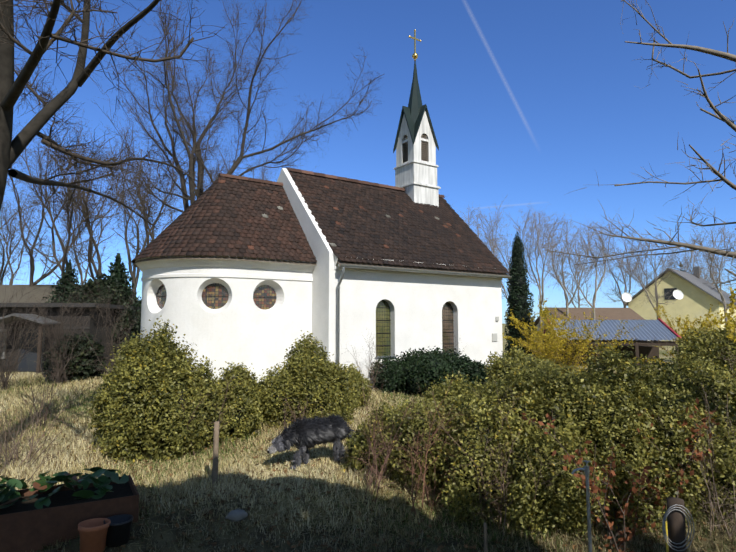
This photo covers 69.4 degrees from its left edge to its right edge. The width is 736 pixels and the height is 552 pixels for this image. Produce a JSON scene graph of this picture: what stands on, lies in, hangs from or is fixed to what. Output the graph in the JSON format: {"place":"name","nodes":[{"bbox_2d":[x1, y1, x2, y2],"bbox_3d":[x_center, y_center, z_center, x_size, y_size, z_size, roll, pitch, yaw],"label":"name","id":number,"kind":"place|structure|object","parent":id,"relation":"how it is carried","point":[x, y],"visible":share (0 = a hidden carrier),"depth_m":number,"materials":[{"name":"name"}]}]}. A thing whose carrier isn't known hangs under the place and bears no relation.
{"place":"outdoors","nodes":[
{"label":"outdoors","id":0,"kind":"place"},
{"bbox_2d":[0,329,6,358],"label":"shed window frame","id":1,"kind":"object","parent":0,"point":[4,347],"visible":0.42,"depth_m":19.46,"materials":[{"name":"white wood"}]},
{"bbox_2d":[0,282,27,334],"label":"twigs","id":2,"kind":"object","parent":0,"point":[10,298],"depth_m":13.45,"materials":[{"name":"brown plant"}]},
{"bbox_2d":[0,284,138,302],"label":"house roof","id":3,"kind":"structure","parent":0,"point":[36,292],"depth_m":31.33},
{"bbox_2d":[0,324,735,551],"bbox_3d":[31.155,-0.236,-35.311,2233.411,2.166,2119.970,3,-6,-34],"label":"terrain","id":4,"kind":"structure","parent":0,"point":[250,530],"depth_m":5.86,"materials":[{"name":"beige plant"}]},
{"bbox_2d":[0,177,38,284],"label":"tree","id":5,"kind":"object","parent":4,"relation":"on","point":[5,221],"depth_m":41.56,"materials":[{"name":"brown plant"}]},
{"bbox_2d":[0,327,45,371],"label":"shed door","id":6,"kind":"structure","parent":4,"relation":"on","point":[25,364],"depth_m":19.52,"materials":[{"name":"grey wood"}]},
{"bbox_2d":[0,193,48,284],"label":"tree","id":7,"kind":"object","parent":4,"relation":"on","point":[17,232],"depth_m":60.98,"materials":[{"name":"brown plant"}]},
{"bbox_2d":[36,324,42,373],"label":"porch posts","id":8,"kind":"object","parent":4,"relation":"on","point":[40,329],"visible":0.17,"depth_m":18.46,"materials":[{"name":"wood"}]},
{"bbox_2d":[0,313,59,323],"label":"porch roof","id":9,"kind":"structure","parent":8,"relation":"on","point":[7,321],"depth_m":18.81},
{"bbox_2d":[0,259,79,390],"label":"twigs","id":10,"kind":"object","parent":4,"relation":"on","point":[7,363],"depth_m":14.56,"materials":[{"name":"brown plant"}]},
{"bbox_2d":[0,406,81,483],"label":"twigs","id":11,"kind":"object","parent":4,"relation":"on","point":[45,453],"depth_m":6.73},
{"bbox_2d":[0,385,87,469],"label":"twigs","id":12,"kind":"object","parent":4,"relation":"on","point":[6,446],"depth_m":7.67,"materials":[{"name":"brown plant"}]},
{"bbox_2d":[10,353,95,426],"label":"twigs","id":13,"kind":"object","parent":4,"relation":"on","point":[43,397],"depth_m":9.97,"materials":[{"name":"brown plant"}]},
{"bbox_2d":[21,276,100,384],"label":"twigs","id":14,"kind":"object","parent":4,"relation":"on","point":[60,354],"depth_m":15.53,"materials":[{"name":"brown plant"}]},
{"bbox_2d":[7,102,122,283],"bbox_3d":[-17.470,-2.713,29.163,10.137,14.838,6.532,-4,-6,39],"label":"tree","id":15,"kind":"object","parent":4,"relation":"on","point":[57,208],"depth_m":29.98,"materials":[{"name":"brown plant"}]},
{"bbox_2d":[0,108,132,288],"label":"tree","id":16,"kind":"object","parent":4,"relation":"on","point":[16,183],"depth_m":32.18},
{"bbox_2d":[0,307,137,371],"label":"timber shed","id":17,"kind":"structure","parent":4,"relation":"on","point":[86,312],"depth_m":19.75,"materials":[{"name":"brown wood"}]},
{"bbox_2d":[0,303,139,328],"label":"roof edge","id":18,"kind":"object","parent":17,"relation":"on","point":[112,306],"depth_m":19.52,"materials":[{"name":"brown wood"}]},
{"bbox_2d":[0,475,138,551],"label":"raised bed","id":19,"kind":"object","parent":4,"relation":"on","point":[28,531],"visible":0.54,"depth_m":5.18,"materials":[{"name":"brown wood"}]},
{"bbox_2d":[0,482,132,514],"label":"bed soil","id":20,"kind":"structure","parent":19,"relation":"in","point":[61,498],"depth_m":5.64,"materials":[{"name":"black soil"}]},
{"bbox_2d":[0,467,128,508],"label":"bergenia","id":21,"kind":"object","parent":20,"relation":"on","point":[100,482],"visible":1,"depth_m":5.53,"materials":[{"name":"green plant"}]},
{"bbox_2d":[23,114,133,281],"bbox_3d":[-19.779,-3.315,36.084,7.621,17.311,11.827,3,-6,-34],"label":"tree","id":22,"kind":"object","parent":4,"relation":"on","point":[89,208],"depth_m":36.60,"materials":[{"name":"brown plant"}]},
{"bbox_2d":[42,167,131,283],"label":"tree","id":23,"kind":"object","parent":4,"relation":"on","point":[63,237],"depth_m":54.59,"materials":[{"name":"brown plant"}]},
{"bbox_2d":[78,518,109,551],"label":"terracotta pot","id":24,"kind":"object","parent":4,"relation":"on","point":[93,534],"visible":0.98,"depth_m":5.02,"materials":[{"name":"orange ceramic"}]},
{"bbox_2d":[53,271,140,375],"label":"twigs","id":25,"kind":"object","parent":4,"relation":"on","point":[111,334],"depth_m":16.57,"materials":[{"name":"brown plant"}]},
{"bbox_2d":[103,514,132,546],"bbox_3d":[-2.467,2.516,5.248,0.270,0.225,0.270,3,-6,-34],"label":"black pot","id":26,"kind":"object","parent":4,"relation":"on","point":[118,531],"visible":0.92,"depth_m":5.17,"materials":[{"name":"black plastic"}]},
{"bbox_2d":[93,121,187,295],"bbox_3d":[-12.859,-1.733,29.654,5.742,12.833,7.053,3,-6,-28],"label":"tree","id":27,"kind":"object","parent":4,"relation":"on","point":[149,218],"depth_m":29.65,"materials":[{"name":"brown plant"}]},
{"bbox_2d":[96,120,187,253],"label":"tree","id":28,"kind":"object","parent":4,"relation":"on","point":[144,190],"depth_m":40.05,"materials":[{"name":"brown plant"}]},
{"bbox_2d":[0,0,292,242],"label":"tree","id":29,"kind":"object","parent":4,"relation":"on","point":[11,150],"depth_m":6.64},
{"bbox_2d":[142,186,183,237],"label":"tree","id":30,"kind":"object","parent":4,"relation":"on","point":[168,209],"depth_m":59.23,"materials":[{"name":"brown plant"}]},
{"bbox_2d":[179,376,245,455],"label":"twigs","id":31,"kind":"object","parent":4,"relation":"on","point":[213,404],"depth_m":8.12,"materials":[{"name":"brown plant"}]},
{"bbox_2d":[212,421,219,483],"bbox_3d":[-1.909,2.341,6.655,0.078,1.022,0.106,0,-5,3],"label":"stake","id":32,"kind":"object","parent":4,"relation":"on","point":[215,451],"visible":0.77,"depth_m":6.65,"materials":[{"name":"brown wood"}]},
{"bbox_2d":[140,277,311,382],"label":"apse","id":33,"kind":"structure","parent":4,"relation":"on","point":[239,326],"depth_m":13.56,"materials":[{"name":"paint"}]},
{"bbox_2d":[156,284,166,308],"bbox_3d":[-5.310,0.538,13.870,0.720,0.720,0.040,-3,-6,35],"label":"round window","id":34,"kind":"structure","parent":33,"relation":"attached to","point":[161,291],"depth_m":13.91,"materials":[{"name":"glass"}]},
{"bbox_2d":[202,283,228,308],"bbox_3d":[-3.902,0.514,13.590,0.720,0.720,0.040,1,-5,-12],"label":"round window","id":35,"kind":"structure","parent":33,"relation":"attached to","point":[215,295],"depth_m":13.57,"materials":[{"name":"multicoloured glass"}]},
{"bbox_2d":[133,256,315,267],"bbox_3d":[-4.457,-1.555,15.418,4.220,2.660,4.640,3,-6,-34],"label":"gutter","id":36,"kind":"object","parent":33,"relation":"on","point":[227,258],"depth_m":13.46,"materials":[{"name":"metal"}]},
{"bbox_2d":[135,254,314,280],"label":"cornice","id":37,"kind":"structure","parent":33,"relation":"attached to","point":[172,268],"depth_m":13.59,"materials":[{"name":"white paint"}]},
{"bbox_2d":[253,285,276,309],"bbox_3d":[-2.758,0.568,14.207,0.720,0.720,0.040,3,-6,-34],"label":"round window","id":38,"kind":"structure","parent":33,"relation":"attached to","point":[260,295],"depth_m":14.18,"materials":[{"name":"glass"}]},
{"bbox_2d":[187,143,270,200],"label":"tree","id":39,"kind":"object","parent":4,"relation":"on","point":[226,170],"depth_m":44.20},
{"bbox_2d":[89,0,383,216],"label":"tall tree","id":40,"kind":"object","parent":4,"relation":"on","point":[187,119],"depth_m":26.78,"materials":[{"name":"brown plant"}]},
{"bbox_2d":[225,509,247,521],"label":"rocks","id":41,"kind":"object","parent":4,"relation":"on","point":[236,515],"visible":0.92,"depth_m":5.72,"materials":[{"name":"stone"}]},
{"bbox_2d":[258,151,319,181],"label":"tree","id":42,"kind":"object","parent":4,"relation":"on","point":[278,167],"depth_m":41.19,"materials":[{"name":"brown plant"}]},
{"bbox_2d":[273,394,331,431],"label":"twigs","id":43,"kind":"object","parent":4,"relation":"on","point":[295,412],"depth_m":8.67,"materials":[{"name":"brown plant"}]},
{"bbox_2d":[267,419,350,468],"bbox_3d":[-0.795,2.383,7.604,1.357,0.625,0.298,3,-6,-34],"label":"dog body","id":44,"kind":"object","parent":4,"relation":"on","point":[333,448],"visible":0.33,"depth_m":7.40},
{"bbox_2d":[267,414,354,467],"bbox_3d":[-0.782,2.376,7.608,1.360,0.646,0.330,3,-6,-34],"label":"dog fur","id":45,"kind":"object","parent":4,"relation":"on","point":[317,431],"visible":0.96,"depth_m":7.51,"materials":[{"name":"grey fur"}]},
{"bbox_2d":[337,333,386,392],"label":"twigs","id":46,"kind":"object","parent":4,"relation":"on","point":[370,361],"depth_m":13.59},
{"bbox_2d":[42,231,685,395],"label":"evergreen trees","id":47,"kind":"object","parent":4,"relation":"on","point":[415,366],"depth_m":16.77,"materials":[{"name":"green plant"}]},
{"bbox_2d":[0,409,734,551],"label":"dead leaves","id":48,"kind":"object","parent":4,"relation":"on","point":[325,545],"visible":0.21,"depth_m":5.94,"materials":[{"name":"brown plant"}]},
{"bbox_2d":[336,373,421,503],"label":"twigs","id":49,"kind":"object","parent":4,"relation":"on","point":[375,469],"depth_m":6.70,"materials":[{"name":"brown plant"}]},
{"bbox_2d":[87,316,735,542],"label":"box","id":50,"kind":"object","parent":4,"relation":"on","point":[533,379],"depth_m":6.67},
{"bbox_2d":[334,269,502,388],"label":"church wall","id":51,"kind":"structure","parent":4,"relation":"on","point":[416,303],"depth_m":15.42,"materials":[{"name":"white paint"}]},
{"bbox_2d":[277,168,333,365],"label":"gable parapet","id":52,"kind":"structure","parent":51,"relation":"attached to","point":[323,301],"depth_m":14.42,"materials":[{"name":"paint"}]},
{"bbox_2d":[131,167,509,273],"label":"roof tiles","id":53,"kind":"object","parent":51,"relation":"on","point":[359,221],"visible":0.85,"depth_m":15.62,"materials":[{"name":"brown tile"}]},
{"bbox_2d":[376,307,390,345],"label":"window bars","id":54,"kind":"object","parent":51,"relation":"attached to","point":[384,320],"depth_m":15.12,"materials":[{"name":"black"}]},
{"bbox_2d":[395,162,438,206],"bbox_3d":[1.796,-3.059,19.815,1.170,1.960,1.170,3,-6,-34],"label":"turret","id":55,"kind":"object","parent":51,"relation":"on","point":[415,172],"visible":0.57,"depth_m":19.38,"materials":[{"name":"paint"}]},
{"bbox_2d":[394,160,440,188],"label":"cornice molding","id":56,"kind":"structure","parent":55,"relation":"on","point":[418,183],"depth_m":19.38,"materials":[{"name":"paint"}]},
{"bbox_2d":[396,139,435,166],"bbox_3d":[1.796,-5.011,19.985,1.050,1.820,1.050,3,-6,-34],"label":"belfry","id":57,"kind":"object","parent":56,"relation":"on","point":[414,151],"depth_m":19.64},
{"bbox_2d":[397,114,427,144],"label":"gable","id":58,"kind":"structure","parent":57,"relation":"on","point":[404,131],"depth_m":19.77,"materials":[{"name":"paint"}]},
{"bbox_2d":[402,135,427,162],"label":"louvres","id":59,"kind":"object","parent":57,"relation":"in","point":[424,152],"visible":0.42,"depth_m":19.62,"materials":[{"name":"wood"}]},
{"bbox_2d":[402,111,434,143],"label":"gable","id":60,"kind":"structure","parent":57,"relation":"on","point":[424,128],"depth_m":19.64,"materials":[{"name":"paint"}]},
{"bbox_2d":[393,104,438,152],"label":"turret roof","id":61,"kind":"structure","parent":60,"relation":"on","point":[413,128],"depth_m":19.65,"materials":[{"name":"green metal"}]},
{"bbox_2d":[408,60,422,123],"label":"spire","id":62,"kind":"structure","parent":61,"relation":"on","point":[415,103],"depth_m":19.94,"materials":[{"name":"green metal"}]},
{"bbox_2d":[408,29,420,52],"bbox_3d":[1.796,-8.961,20.330,0.620,0.970,0.080,3,-6,-34],"label":"cross","id":63,"kind":"object","parent":62,"relation":"on","point":[414,38],"visible":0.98,"depth_m":20.31,"materials":[{"name":"gold metal"}]},
{"bbox_2d":[412,53,417,60],"bbox_3d":[1.796,-8.356,20.277,0.230,0.295,0.230,3,-6,-34],"label":"gilded ball","id":64,"kind":"object","parent":62,"relation":"on","point":[414,56],"visible":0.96,"depth_m":20.21,"materials":[{"name":"gold metal"}]},
{"bbox_2d":[334,255,501,279],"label":"eaves cornice","id":65,"kind":"structure","parent":51,"relation":"attached to","point":[336,267],"depth_m":15.39,"materials":[{"name":"white paint"}]},
{"bbox_2d":[334,254,507,275],"bbox_3d":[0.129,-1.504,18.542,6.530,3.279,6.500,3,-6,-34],"label":"rain gutter","id":66,"kind":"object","parent":51,"relation":"on","point":[340,262],"depth_m":15.43,"materials":[{"name":"metal"}]},
{"bbox_2d":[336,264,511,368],"bbox_3d":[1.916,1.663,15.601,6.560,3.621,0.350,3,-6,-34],"label":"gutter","id":67,"kind":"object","parent":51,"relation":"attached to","point":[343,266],"visible":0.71,"depth_m":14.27,"materials":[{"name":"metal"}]},
{"bbox_2d":[442,302,453,352],"bbox_3d":[2.391,1.586,16.442,0.700,1.640,0.030,3,-6,-34],"label":"arched window","id":68,"kind":"structure","parent":51,"relation":"in","point":[447,330],"depth_m":16.48,"materials":[{"name":"brown glass"}]},
{"bbox_2d":[492,317,498,340],"bbox_3d":[4.152,1.725,17.346,0.300,0.800,0.070,3,-6,-34],"label":"wall box","id":69,"kind":"object","parent":51,"relation":"attached to","point":[494,336],"visible":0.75,"depth_m":17.31,"materials":[{"name":"grey plastic"}]},
{"bbox_2d":[388,377,472,523],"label":"twigs","id":70,"kind":"object","parent":4,"relation":"on","point":[417,446],"depth_m":6.42,"materials":[{"name":"brown plant"}]},
{"bbox_2d":[451,205,480,236],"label":"tree","id":71,"kind":"object","parent":4,"relation":"on","point":[469,217],"depth_m":40.64,"materials":[{"name":"brown plant"}]},
{"bbox_2d":[483,523,487,551],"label":"stake","id":72,"kind":"object","parent":4,"relation":"on","point":[485,538],"visible":1,"depth_m":5.17,"materials":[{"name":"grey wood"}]},
{"bbox_2d":[462,194,510,260],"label":"tree","id":73,"kind":"object","parent":4,"relation":"on","point":[486,238],"depth_m":47.26,"materials":[{"name":"brown plant"}]},
{"bbox_2d":[405,380,573,535],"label":"twigs","id":74,"kind":"object","parent":4,"relation":"on","point":[497,469],"depth_m":6.07,"materials":[{"name":"brown plant"}]},
{"bbox_2d":[486,222,539,302],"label":"tree","id":75,"kind":"object","parent":4,"relation":"on","point":[507,250],"depth_m":52.94,"materials":[{"name":"brown plant"}]},
{"bbox_2d":[504,301,550,352],"bbox_3d":[6.845,2.186,22.410,3.349,3.452,2.672,3,-6,-34],"label":"forsythia","id":76,"kind":"object","parent":4,"relation":"on","point":[527,334],"depth_m":22.65,"materials":[{"name":"yellow plant"}]},
{"bbox_2d":[507,203,564,328],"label":"tree","id":77,"kind":"object","parent":4,"relation":"on","point":[540,235],"depth_m":42.25,"materials":[{"name":"brown plant"}]},
{"bbox_2d":[530,303,567,356],"bbox_3d":[6.265,2.174,18.106,2.532,2.579,1.951,3,-6,-34],"label":"forsythia","id":78,"kind":"object","parent":4,"relation":"on","point":[552,341],"depth_m":18.16,"materials":[{"name":"yellow plant"}]},
{"bbox_2d":[533,238,603,307],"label":"tree","id":79,"kind":"object","parent":4,"relation":"on","point":[570,273],"depth_m":71.07,"materials":[{"name":"brown plant"}]},
{"bbox_2d":[536,210,606,316],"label":"tree","id":80,"kind":"object","parent":4,"relation":"on","point":[561,250],"depth_m":50.48,"materials":[{"name":"brown plant"}]},
{"bbox_2d":[518,302,643,377],"bbox_3d":[6.261,1.994,16.262,3.729,3.001,4.009,3,-6,-34],"label":"forsythia","id":81,"kind":"object","parent":4,"relation":"on","point":[573,346],"depth_m":16.05,"materials":[{"name":"yellow plant"}]},
{"bbox_2d":[572,460,591,551],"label":"standpipe","id":82,"kind":"object","parent":4,"relation":"on","point":[586,469],"visible":1,"depth_m":4.63,"materials":[{"name":"grey metal"}]},
{"bbox_2d":[551,211,620,319],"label":"tree","id":83,"kind":"object","parent":4,"relation":"on","point":[597,252],"depth_m":44.67,"materials":[{"name":"brown plant"}]},
{"bbox_2d":[527,415,659,551],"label":"beech","id":84,"kind":"object","parent":4,"relation":"on","point":[604,499],"depth_m":5.42,"materials":[{"name":"brown plant"}]},
{"bbox_2d":[544,338,678,365],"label":"shed wall","id":85,"kind":"structure","parent":4,"relation":"on","point":[649,349],"depth_m":22.65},
{"bbox_2d":[547,319,678,340],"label":"shed roof","id":86,"kind":"structure","parent":85,"relation":"on","point":[642,332],"depth_m":22.20,"materials":[{"name":"grey metal"}]},
{"bbox_2d":[543,318,680,337],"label":"roof trim","id":87,"kind":"structure","parent":86,"relation":"attached to","point":[668,327],"depth_m":22.14,"materials":[{"name":"metal"}]},
{"bbox_2d":[580,224,650,307],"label":"tree","id":88,"kind":"object","parent":4,"relation":"on","point":[619,292],"depth_m":57.50,"materials":[{"name":"brown plant"}]},
{"bbox_2d":[502,287,735,376],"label":"forsythia bushes","id":89,"kind":"object","parent":4,"relation":"on","point":[728,326],"visible":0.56,"depth_m":16.52,"materials":[{"name":"yellow plant"}]},
{"bbox_2d":[521,397,719,551],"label":"beech leaves","id":90,"kind":"object","parent":4,"relation":"on","point":[634,489],"visible":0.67,"depth_m":5.60,"materials":[{"name":"brown plant"}]},
{"bbox_2d":[593,461,667,533],"bbox_3d":[2.801,2.361,6.164,1.095,1.091,0.705,-1,-5,7],"label":"bare shrub","id":91,"kind":"object","parent":4,"relation":"on","point":[619,507],"depth_m":5.93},
{"bbox_2d":[536,0,735,289],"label":"fruit tree","id":92,"kind":"object","parent":4,"relation":"on","point":[730,57],"depth_m":5.11,"materials":[{"name":"brown plant"}]},
{"bbox_2d":[603,228,685,340],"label":"tree","id":93,"kind":"object","parent":4,"relation":"on","point":[644,284],"depth_m":53.12,"materials":[{"name":"brown plant"}]},
{"bbox_2d":[615,236,688,296],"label":"tree","id":94,"kind":"object","parent":4,"relation":"on","point":[646,264],"depth_m":75.39,"materials":[{"name":"brown plant"}]},
{"bbox_2d":[614,285,735,365],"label":"forsythia","id":95,"kind":"object","parent":4,"relation":"on","point":[706,322],"depth_m":15.71,"materials":[{"name":"yellow plant"}]},
{"bbox_2d":[666,497,686,551],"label":"post","id":96,"kind":"object","parent":4,"relation":"on","point":[676,527],"visible":0.85,"depth_m":3.85,"materials":[{"name":"brown wood"}]},
{"bbox_2d":[665,521,668,551],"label":"hose","id":97,"kind":"object","parent":96,"relation":"attached to","point":[667,547],"visible":0.64,"depth_m":3.86,"materials":[{"name":"yellow rubber"}]},
{"bbox_2d":[662,504,694,550],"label":"coiled hose","id":98,"kind":"object","parent":96,"relation":"attached to","point":[667,512],"visible":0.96,"depth_m":3.82,"materials":[{"name":"grey rubber"}]},
{"bbox_2d":[630,395,723,529],"bbox_3d":[3.333,2.123,5.888,1.361,1.538,0.932,3,-6,-34],"label":"beech","id":99,"kind":"object","parent":4,"relation":"on","point":[670,466],"depth_m":5.82,"materials":[{"name":"brown plant"}]},
{"bbox_2d":[628,271,735,340],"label":"house walls","id":100,"kind":"structure","parent":4,"relation":"on","point":[695,302],"depth_m":55.49,"materials":[{"name":"yellow paint"}]},
{"bbox_2d":[622,290,682,301],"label":"satellite dishes","id":101,"kind":"object","parent":100,"relation":"attached to","point":[627,297],"visible":1,"depth_m":45.02,"materials":[{"name":"white"}]},
{"bbox_2d":[626,267,735,305],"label":"house roof","id":102,"kind":"structure","parent":100,"relation":"on","point":[696,281],"depth_m":57.56,"materials":[{"name":"grey tile"}]},
{"bbox_2d":[650,288,730,340],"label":"house window","id":103,"kind":"structure","parent":100,"relation":"in","point":[671,291],"depth_m":56.10,"materials":[{"name":"glass"}]},
{"bbox_2d":[655,301,712,356],"bbox_3d":[14.355,2.624,24.090,2.395,3.302,4.410,9,-10,-60],"label":"forsythia","id":104,"kind":"object","parent":4,"relation":"on","point":[690,320],"depth_m":23.98,"materials":[{"name":"plant"}]},
{"bbox_2d":[638,327,735,375],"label":"twigs","id":105,"kind":"object","parent":4,"relation":"on","point":[678,350],"depth_m":7.20,"materials":[{"name":"brown plant"}]},
{"bbox_2d":[641,378,735,540],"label":"twigs","id":106,"kind":"object","parent":4,"relation":"on","point":[710,478],"depth_m":5.83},
{"bbox_2d":[661,230,727,285],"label":"tree","id":107,"kind":"object","parent":4,"relation":"on","point":[679,259],"depth_m":62.95,"materials":[{"name":"brown plant"}]},
{"bbox_2d":[670,245,725,288],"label":"tree","id":108,"kind":"object","parent":4,"relation":"on","point":[702,264],"depth_m":81.54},
{"bbox_2d":[687,222,735,324],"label":"tree","id":109,"kind":"object","parent":4,"relation":"on","point":[707,256],"depth_m":47.97,"materials":[{"name":"brown plant"}]},
{"bbox_2d":[718,225,735,266],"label":"tree","id":110,"kind":"object","parent":4,"relation":"on","point":[730,241],"depth_m":56.93,"materials":[{"name":"brown plant"}]},
{"bbox_2d":[0,0,735,323],"label":"sky","id":111,"kind":"structure","parent":0,"point":[525,100],"materials":[{"name":"blue"}]},
{"bbox_2d":[530,307,644,328],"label":"house roof","id":112,"kind":"structure","parent":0,"point":[623,313],"depth_m":51.27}
]}

